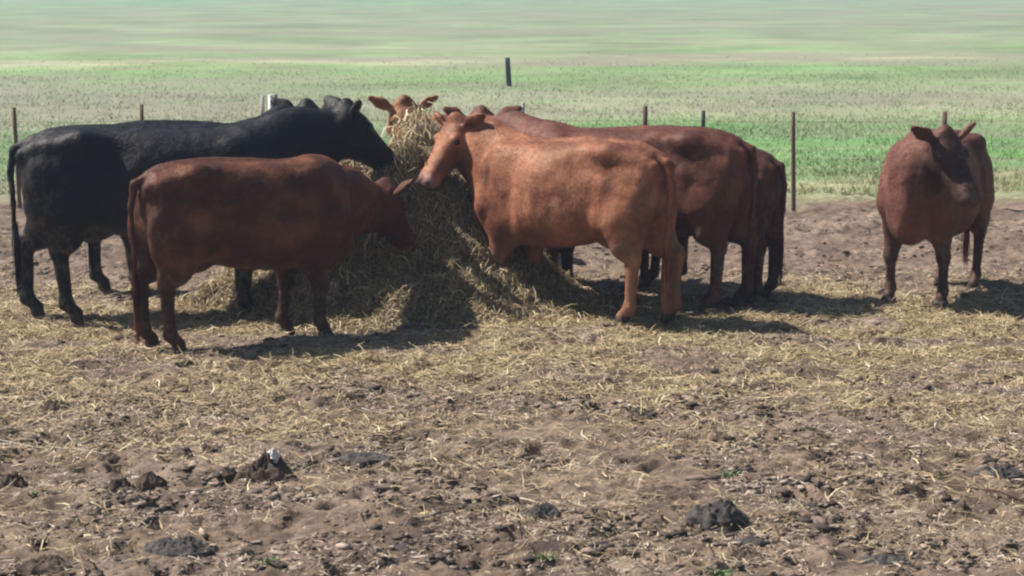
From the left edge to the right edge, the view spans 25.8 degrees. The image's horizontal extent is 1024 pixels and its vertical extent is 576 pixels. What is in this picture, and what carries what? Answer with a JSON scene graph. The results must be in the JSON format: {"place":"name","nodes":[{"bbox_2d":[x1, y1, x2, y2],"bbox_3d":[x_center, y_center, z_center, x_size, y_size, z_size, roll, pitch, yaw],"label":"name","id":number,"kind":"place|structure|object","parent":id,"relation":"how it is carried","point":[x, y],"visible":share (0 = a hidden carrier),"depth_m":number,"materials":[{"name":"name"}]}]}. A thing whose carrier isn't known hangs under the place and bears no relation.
{"place":"outdoors","nodes":[
{"label":"outdoors","id":0,"kind":"place"},
{"bbox_2d":[0,0,1023,575],"bbox_3d":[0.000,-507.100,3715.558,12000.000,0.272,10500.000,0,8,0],"label":"ground","id":1,"kind":"structure","parent":0,"point":[368,38],"depth_m":16.93,"materials":[{"name":"soil"}]},
{"bbox_2d":[0,470,27,487],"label":"soil clod","id":2,"kind":"object","parent":1,"relation":"on","point":[16,479],"visible":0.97,"depth_m":10.95,"materials":[{"name":"brown soil"}]},
{"bbox_2d":[12,107,21,208],"bbox_3d":[-5.309,-1.318,24.044,0.080,1.246,0.046,0,8,0],"label":"fence post","id":3,"kind":"object","parent":1,"relation":"on","point":[18,187],"visible":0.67,"depth_m":24.02,"materials":[{"name":"metal"}]},
{"bbox_2d":[26,490,37,496],"bbox_3d":[-2.300,0.985,10.733,0.070,0.032,0.071,0,8,0],"label":"weed","id":4,"kind":"object","parent":1,"relation":"on","point":[32,495],"visible":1,"depth_m":10.73,"materials":[{"name":"green plant"}]},
{"bbox_2d":[15,553,72,575],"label":"soil clod","id":5,"kind":"object","parent":1,"relation":"on","point":[48,563],"visible":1,"depth_m":9.42,"materials":[{"name":"brown soil"}]},
{"bbox_2d":[0,439,103,453],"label":"pale stalk","id":6,"kind":"object","parent":1,"relation":"on","point":[47,447],"visible":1,"depth_m":11.84,"materials":[{"name":"beige plant"}]},
{"bbox_2d":[41,400,70,411],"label":"soil clod","id":7,"kind":"object","parent":1,"relation":"on","point":[51,405],"visible":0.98,"depth_m":12.84,"materials":[{"name":"brown soil"}]},
{"bbox_2d":[70,532,86,575],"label":"dead stem","id":8,"kind":"object","parent":1,"relation":"on","point":[82,564],"visible":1,"depth_m":9.42,"materials":[{"name":"brown plant"}]},
{"bbox_2d":[57,359,109,370],"bbox_3d":[-2.743,0.500,14.299,0.384,0.083,0.278,0,8,0],"label":"soil clod","id":9,"kind":"object","parent":1,"relation":"on","point":[84,363],"visible":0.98,"depth_m":14.25,"materials":[{"name":"brown soil"}]},
{"bbox_2d":[97,452,120,463],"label":"soil clod","id":10,"kind":"object","parent":1,"relation":"on","point":[111,457],"visible":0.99,"depth_m":11.51,"materials":[{"name":"brown soil"}]},
{"bbox_2d":[102,476,140,492],"bbox_3d":[-1.899,0.967,10.895,0.193,0.111,0.147,0,8,0],"label":"soil clod","id":11,"kind":"object","parent":1,"relation":"on","point":[115,485],"visible":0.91,"depth_m":10.87,"materials":[{"name":"brown soil"}]},
{"bbox_2d":[140,104,143,120],"bbox_3d":[-3.996,-1.339,24.243,0.044,1.305,0.044,0,8,0],"label":"fence post","id":12,"kind":"object","parent":1,"relation":"on","point":[141,112],"visible":0.19,"depth_m":24.15,"materials":[{"name":"metal"}]},
{"bbox_2d":[136,471,166,490],"bbox_3d":[-1.764,0.937,10.949,0.153,0.086,0.111,0,8,0],"label":"soil clod","id":13,"kind":"object","parent":1,"relation":"on","point":[149,480],"visible":1,"depth_m":10.92,"materials":[{"name":"brown soil"}]},
{"bbox_2d":[143,535,215,557],"bbox_3d":[-1.453,1.125,9.772,0.332,0.099,0.219,0,8,0],"label":"dung pat","id":14,"kind":"object","parent":1,"relation":"on","point":[179,546],"visible":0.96,"depth_m":9.73,"materials":[{"name":"soil"}]},
{"bbox_2d":[6,95,396,323],"bbox_3d":[-2.206,-0.590,16.492,2.949,1.609,0.774,-2,8,-16],"label":"cow","id":15,"kind":"object","parent":1,"relation":"on","point":[75,180],"visible":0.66,"depth_m":16.11},
{"bbox_2d":[85,98,326,294],"bbox_3d":[-2.288,-0.761,18.097,2.429,1.506,0.830,-6,10,-35],"label":"cow","id":16,"kind":"object","parent":1,"relation":"on","point":[99,277],"visible":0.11,"depth_m":17.77},
{"bbox_2d":[219,466,237,482],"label":"soil clod","id":17,"kind":"object","parent":1,"relation":"on","point":[229,474],"visible":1,"depth_m":11.13,"materials":[{"name":"brown soil"}]},
{"bbox_2d":[260,96,263,114],"bbox_3d":[-2.728,-1.419,24.434,0.074,1.358,0.050,0,8,0],"label":"fence post","id":18,"kind":"object","parent":1,"relation":"on","point":[261,104],"visible":0.19,"depth_m":24.34,"materials":[{"name":"grey wood"}]},
{"bbox_2d":[234,447,296,483],"bbox_3d":[-1.221,0.880,11.095,0.316,0.201,0.208,0,8,0],"label":"soil clod","id":19,"kind":"object","parent":1,"relation":"on","point":[268,463],"visible":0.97,"depth_m":11.04,"materials":[{"name":"brown soil"}]},
{"bbox_2d":[260,556,279,564],"bbox_3d":[-1.021,1.151,9.470,0.076,0.037,0.084,3,8,21],"label":"weed","id":20,"kind":"object","parent":1,"relation":"on","point":[265,561],"visible":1,"depth_m":9.47,"materials":[{"name":"green plant"}]},
{"bbox_2d":[126,154,417,353],"bbox_3d":[-1.501,-0.301,15.604,0.872,1.311,2.641,7,10,40],"label":"cow","id":21,"kind":"object","parent":1,"relation":"on","point":[311,217],"visible":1,"depth_m":14.98},
{"bbox_2d":[268,93,277,109],"bbox_3d":[-2.584,-1.440,24.327,0.102,1.340,0.106,0,8,0],"label":"fence post","id":22,"kind":"object","parent":1,"relation":"on","point":[270,97],"visible":0.19,"depth_m":24.20,"materials":[{"name":"grey wood"}]},
{"bbox_2d":[0,120,928,121],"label":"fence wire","id":23,"kind":"object","parent":22,"relation":"attached to","point":[556,120],"visible":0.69,"depth_m":24.15,"materials":[{"name":"metal"}]},
{"bbox_2d":[819,158,1023,159],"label":"fence wire","id":24,"kind":"object","parent":22,"relation":"attached to","point":[868,159],"visible":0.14,"depth_m":24.05,"materials":[{"name":"metal"}]},
{"bbox_2d":[335,554,373,564],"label":"soil clod","id":25,"kind":"object","parent":1,"relation":"on","point":[358,559],"visible":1,"depth_m":9.45,"materials":[{"name":"brown soil"}]},
{"bbox_2d":[339,452,390,467],"bbox_3d":[-0.761,0.877,11.535,0.265,0.058,0.195,-3,8,-18],"label":"dung pat","id":26,"kind":"object","parent":1,"relation":"on","point":[374,458],"visible":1,"depth_m":11.49,"materials":[{"name":"soil"}]},
{"bbox_2d":[361,408,451,424],"bbox_3d":[-0.619,0.735,12.728,0.627,0.036,0.078,5,9,31],"label":"pale stalk","id":27,"kind":"object","parent":1,"relation":"on","point":[395,416],"visible":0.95,"depth_m":12.72,"materials":[{"name":"beige plant"}]},
{"bbox_2d":[368,94,447,146],"bbox_3d":[-0.741,-0.926,19.117,0.680,1.556,2.492,2,8,11],"label":"cow","id":28,"kind":"object","parent":1,"relation":"on","point":[384,104],"visible":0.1,"depth_m":18.06},
{"bbox_2d":[381,97,445,151],"bbox_3d":[-0.742,-1.132,17.679,0.679,0.740,0.576,0,8,0],"label":"hay wisp","id":29,"kind":"object","parent":28,"relation":"hanging from","point":[418,129],"visible":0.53,"depth_m":17.64,"materials":[{"name":"beige plant"}]},
{"bbox_2d":[174,135,682,334],"bbox_3d":[-0.644,-0.488,17.350,4.176,1.503,3.602,0,8,0],"label":"hay pile","id":30,"kind":"object","parent":1,"relation":"on","point":[444,270],"visible":0.59,"depth_m":16.56,"materials":[{"name":"beige plant"}]},
{"bbox_2d":[422,501,459,513],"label":"soil clod","id":31,"kind":"object","parent":1,"relation":"on","point":[443,506],"visible":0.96,"depth_m":10.39,"materials":[{"name":"brown soil"}]},
{"bbox_2d":[471,438,503,447],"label":"soil clod","id":32,"kind":"object","parent":1,"relation":"on","point":[485,442],"visible":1,"depth_m":11.98,"materials":[{"name":"brown soil"}]},
{"bbox_2d":[505,57,511,85],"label":"marker post","id":33,"kind":"object","parent":1,"relation":"on","point":[508,71],"visible":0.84,"depth_m":52.25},
{"bbox_2d":[0,242,1023,575],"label":"straw litter","id":34,"kind":"object","parent":1,"relation":"on","point":[996,322],"visible":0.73,"depth_m":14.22,"materials":[{"name":"beige plant"}]},
{"bbox_2d":[521,102,524,112],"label":"fence post","id":35,"kind":"object","parent":1,"relation":"on","point":[523,105],"visible":0.13,"depth_m":24.34,"materials":[{"name":"grey wood"}]},
{"bbox_2d":[522,501,561,521],"bbox_3d":[0.142,1.027,10.273,0.185,0.093,0.126,-2,8,-15],"label":"soil clod","id":36,"kind":"object","parent":1,"relation":"on","point":[542,510],"visible":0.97,"depth_m":10.24,"materials":[{"name":"grey soil"}]},
{"bbox_2d":[532,550,555,560],"bbox_3d":[0.132,1.130,9.461,0.093,0.045,0.090,-2,8,-17],"label":"weed","id":37,"kind":"object","parent":1,"relation":"on","point":[542,556],"visible":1,"depth_m":9.45,"materials":[{"name":"green plant"}]},
{"bbox_2d":[417,110,685,324],"bbox_3d":[0.255,-0.537,16.539,2.201,1.484,0.779,6,10,37],"label":"cow","id":38,"kind":"object","parent":1,"relation":"on","point":[534,196],"visible":0.97,"depth_m":16.12},
{"bbox_2d":[442,105,758,311],"bbox_3d":[0.548,-0.641,17.312,2.833,1.482,0.910,5,9,34],"label":"cow","id":39,"kind":"object","parent":1,"relation":"on","point":[716,171],"visible":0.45,"depth_m":16.65},
{"bbox_2d":[642,106,647,124],"bbox_3d":[1.436,-1.332,24.244,0.061,1.277,0.061,0,8,0],"label":"fence post","id":40,"kind":"object","parent":1,"relation":"on","point":[645,115],"visible":0.19,"depth_m":24.15,"materials":[{"name":"metal"}]},
{"bbox_2d":[637,485,688,497],"bbox_3d":[0.726,0.983,10.779,0.269,0.058,0.200,0,8,0],"label":"soil clod","id":41,"kind":"object","parent":1,"relation":"on","point":[668,489],"visible":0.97,"depth_m":10.76,"materials":[{"name":"brown soil"}]},
{"bbox_2d":[646,237,689,287],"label":"cow","id":42,"kind":"object","parent":1,"relation":"on","point":[654,270],"visible":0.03,"depth_m":18.03},
{"bbox_2d":[701,110,704,126],"bbox_3d":[2.064,-1.308,24.247,0.050,1.230,0.050,0,8,0],"label":"fence post","id":43,"kind":"object","parent":1,"relation":"on","point":[703,118],"visible":0.16,"depth_m":24.16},
{"bbox_2d":[620,148,787,303],"bbox_3d":[1.020,-0.594,17.838,0.917,1.248,2.583,-7,11,-42],"label":"cow","id":44,"kind":"object","parent":1,"relation":"on","point":[770,210],"visible":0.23,"depth_m":17.07},
{"bbox_2d":[684,498,748,530],"bbox_3d":[0.937,1.024,10.281,0.305,0.124,0.233,0,8,0],"label":"dung pat","id":45,"kind":"object","parent":1,"relation":"on","point":[720,512],"visible":0.99,"depth_m":10.22,"materials":[{"name":"soil"}]},
{"bbox_2d":[704,564,741,575],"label":"weed","id":46,"kind":"object","parent":1,"relation":"on","point":[720,573],"visible":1,"depth_m":9.35,"materials":[{"name":"green plant"}]},
{"bbox_2d":[719,468,739,478],"bbox_3d":[1.072,0.921,11.096,0.118,0.044,0.081,6,10,36],"label":"weed","id":47,"kind":"object","parent":1,"relation":"on","point":[724,474],"visible":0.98,"depth_m":11.09,"materials":[{"name":"green plant"}]},
{"bbox_2d":[725,549,765,562],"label":"soil clod","id":48,"kind":"object","parent":1,"relation":"on","point":[748,554],"visible":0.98,"depth_m":9.68,"materials":[{"name":"brown soil"}]},
{"bbox_2d":[738,535,768,546],"bbox_3d":[1.065,1.131,9.973,0.132,0.060,0.112,6,10,38],"label":"dung pat","id":49,"kind":"object","parent":1,"relation":"on","point":[756,541],"visible":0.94,"depth_m":9.95,"materials":[{"name":"soil"}]},
{"bbox_2d":[791,112,795,210],"bbox_3d":[3.023,-1.270,24.050,0.070,1.249,0.049,0,8,0],"label":"fence post","id":50,"kind":"object","parent":1,"relation":"on","point":[793,189],"visible":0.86,"depth_m":24.03,"materials":[{"name":"wood"}]},
{"bbox_2d":[779,502,820,508],"bbox_3d":[1.337,1.033,10.512,0.235,0.066,0.163,0,8,0],"label":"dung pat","id":51,"kind":"object","parent":1,"relation":"on","point":[812,505],"visible":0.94,"depth_m":10.49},
{"bbox_2d":[772,366,836,379],"bbox_3d":[1.866,0.538,14.247,0.425,0.075,0.342,0,8,0],"label":"soil clod","id":52,"kind":"object","parent":1,"relation":"on","point":[804,372],"visible":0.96,"depth_m":14.16,"materials":[{"name":"brown soil"}]},
{"bbox_2d":[859,553,910,564],"bbox_3d":[1.604,1.170,9.642,0.208,0.063,0.171,-6,10,-38],"label":"soil clod","id":53,"kind":"object","parent":1,"relation":"on","point":[883,559],"visible":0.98,"depth_m":9.61,"materials":[{"name":"grey soil"}]},
{"bbox_2d":[876,122,994,307],"bbox_3d":[3.265,-0.608,17.290,0.829,1.424,1.966,2,8,15],"label":"cow","id":54,"kind":"object","parent":1,"relation":"on","point":[936,190],"visible":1,"depth_m":16.74},
{"bbox_2d":[942,112,946,124],"bbox_3d":[4.648,-1.309,24.146,0.060,1.185,0.060,0,8,0],"label":"fence post","id":55,"kind":"object","parent":1,"relation":"on","point":[944,118],"visible":0.17,"depth_m":24.05,"materials":[{"name":"metal"}]},
{"bbox_2d":[916,461,981,487],"bbox_3d":[2.190,0.941,10.943,0.050,0.067,0.728,-3,8,-22],"label":"dead stem","id":56,"kind":"object","parent":1,"relation":"on","point":[953,471],"visible":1,"depth_m":11.01,"materials":[{"name":"brown plant"}]},
{"bbox_2d":[909,478,1023,501],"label":"dead stem","id":57,"kind":"object","parent":1,"relation":"on","point":[1010,495],"visible":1,"depth_m":10.59,"materials":[{"name":"brown plant"}]},
{"bbox_2d":[971,464,1023,479],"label":"soil clod","id":58,"kind":"object","parent":1,"relation":"on","point":[1008,471],"visible":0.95,"depth_m":11.14,"materials":[{"name":"soil"}]},
{"bbox_2d":[0,52,1023,196],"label":"pasture grass","id":59,"kind":"structure","parent":0,"point":[1010,188],"depth_m":41.89,"materials":[{"name":"green plant"}]}
]}

